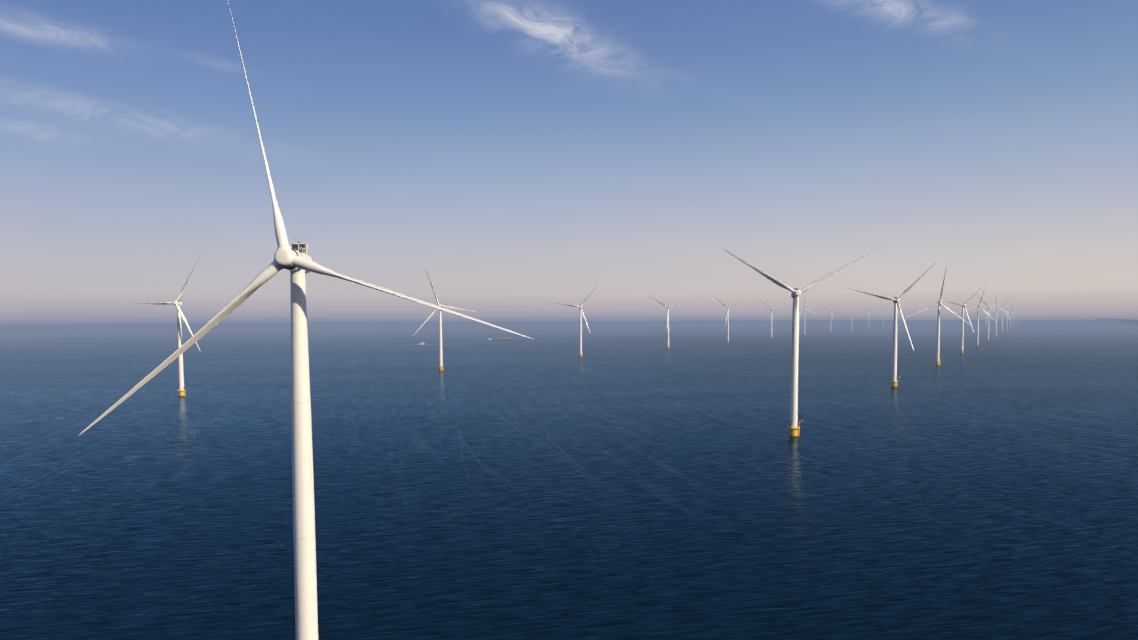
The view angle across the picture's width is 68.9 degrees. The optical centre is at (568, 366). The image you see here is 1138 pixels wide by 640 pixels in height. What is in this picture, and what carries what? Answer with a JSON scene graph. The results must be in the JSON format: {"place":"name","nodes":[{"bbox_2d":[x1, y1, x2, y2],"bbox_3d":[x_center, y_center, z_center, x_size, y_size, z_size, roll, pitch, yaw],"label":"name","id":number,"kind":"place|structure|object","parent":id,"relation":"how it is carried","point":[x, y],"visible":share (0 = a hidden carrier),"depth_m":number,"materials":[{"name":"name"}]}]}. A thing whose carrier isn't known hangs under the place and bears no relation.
{"place":"outdoors","nodes":[
{"label":"outdoors","id":0,"kind":"place"},
{"bbox_2d":[0,320,1137,639],"bbox_3d":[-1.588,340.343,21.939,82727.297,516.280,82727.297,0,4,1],"label":"sea water","id":1,"kind":"structure","parent":0,"point":[618,480],"depth_m":407.14,"materials":[{"name":"blue liquid"}]},
{"bbox_2d":[124,254,200,396],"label":"wind turbine","id":2,"kind":"object","parent":1,"relation":"on","point":[177,302],"visible":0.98,"depth_m":842.52,"materials":[{"name":"white paint"}]},
{"bbox_2d":[78,3,534,639],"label":"wind turbine","id":3,"kind":"object","parent":1,"relation":"on","point":[296,261],"visible":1,"depth_m":183.62,"materials":[{"name":"white paint"}]},
{"bbox_2d":[416,271,475,370],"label":"wind turbine","id":4,"kind":"object","parent":1,"relation":"on","point":[441,366],"visible":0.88,"depth_m":1205.91,"materials":[{"name":"white paint"}]},
{"bbox_2d":[488,338,516,339],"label":"ship","id":5,"kind":"object","parent":1,"relation":"on","point":[502,339],"visible":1,"depth_m":2638.58},
{"bbox_2d":[552,286,596,356],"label":"wind turbine","id":6,"kind":"object","parent":1,"relation":"on","point":[580,342],"visible":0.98,"depth_m":1568.87,"materials":[{"name":"white paint"}]},
{"bbox_2d":[650,296,685,348],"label":"wind turbine","id":7,"kind":"object","parent":1,"relation":"on","point":[668,344],"visible":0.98,"depth_m":1931.20,"materials":[{"name":"white paint"}]},
{"bbox_2d":[716,298,744,342],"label":"wind turbine","id":8,"kind":"object","parent":1,"relation":"on","point":[727,320],"visible":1,"depth_m":2294.97,"materials":[{"name":"white paint"}]},
{"bbox_2d":[758,299,785,338],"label":"wind turbine","id":9,"kind":"object","parent":1,"relation":"on","point":[771,336],"visible":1,"depth_m":2652.50,"materials":[{"name":"white paint"}]},
{"bbox_2d":[722,248,876,436],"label":"wind turbine","id":10,"kind":"object","parent":1,"relation":"on","point":[793,427],"visible":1,"depth_m":546.32,"materials":[{"name":"white paint"}]},
{"bbox_2d":[799,299,819,334],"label":"wind turbine","id":11,"kind":"object","parent":1,"relation":"on","point":[804,333],"visible":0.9,"depth_m":3020.42,"materials":[{"name":"white paint"}]},
{"bbox_2d":[819,303,838,332],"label":"wind turbine","id":12,"kind":"object","parent":1,"relation":"on","point":[830,331],"visible":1,"depth_m":3383.49,"materials":[{"name":"white paint"}]},
{"bbox_2d":[843,301,856,330],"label":"wind turbine","id":13,"kind":"object","parent":1,"relation":"on","point":[851,310],"visible":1,"depth_m":3746.27,"materials":[{"name":"white paint"}]},
{"bbox_2d":[847,263,934,386],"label":"wind turbine","id":14,"kind":"object","parent":1,"relation":"on","point":[896,300],"visible":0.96,"depth_m":909.41,"materials":[{"name":"white paint"}]},
{"bbox_2d":[907,266,971,365],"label":"wind turbine","id":15,"kind":"object","parent":1,"relation":"on","point":[939,303],"visible":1,"depth_m":1272.42,"materials":[{"name":"white paint"}]},
{"bbox_2d":[938,286,982,353],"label":"wind turbine","id":16,"kind":"object","parent":1,"relation":"on","point":[962,330],"visible":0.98,"depth_m":1635.33,"materials":[{"name":"white paint"}]},
{"bbox_2d":[960,285,992,345],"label":"wind turbine","id":17,"kind":"object","parent":1,"relation":"on","point":[977,333],"visible":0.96,"depth_m":1998.89,"materials":[{"name":"white paint"}]},
{"bbox_2d":[978,296,1008,340],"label":"wind turbine","id":18,"kind":"object","parent":1,"relation":"on","point":[988,337],"visible":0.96,"depth_m":2361.52,"materials":[{"name":"white paint"}]},
{"bbox_2d":[990,298,1010,333],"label":"wind turbine","id":19,"kind":"object","parent":1,"relation":"on","point":[1002,318],"visible":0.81,"depth_m":3087.32,"materials":[{"name":"white paint"}]},
{"bbox_2d":[989,296,1014,336],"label":"wind turbine","id":20,"kind":"object","parent":1,"relation":"on","point":[996,318],"visible":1,"depth_m":2724.35,"materials":[{"name":"white paint"}]},
{"bbox_2d":[1002,302,1017,331],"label":"wind turbine","id":21,"kind":"object","parent":1,"relation":"on","point":[1007,317],"visible":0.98,"depth_m":3451.06,"materials":[{"name":"white paint"}]},
{"bbox_2d":[0,0,1137,325],"label":"sky","id":22,"kind":"structure","parent":0,"point":[523,156],"materials":[{"name":"blue"}]},
{"bbox_2d":[1090,320,1137,324],"bbox_3d":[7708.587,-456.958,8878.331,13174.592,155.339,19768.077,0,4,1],"label":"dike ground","id":23,"kind":"structure","parent":0,"point":[1134,323],"depth_m":6909.34,"materials":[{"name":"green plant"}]},
{"bbox_2d":[1097,318,1137,322],"bbox_3d":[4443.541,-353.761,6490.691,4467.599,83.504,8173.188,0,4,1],"label":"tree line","id":24,"kind":"object","parent":23,"relation":"on","point":[1124,320],"visible":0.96,"depth_m":7169.51,"materials":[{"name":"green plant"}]}
]}

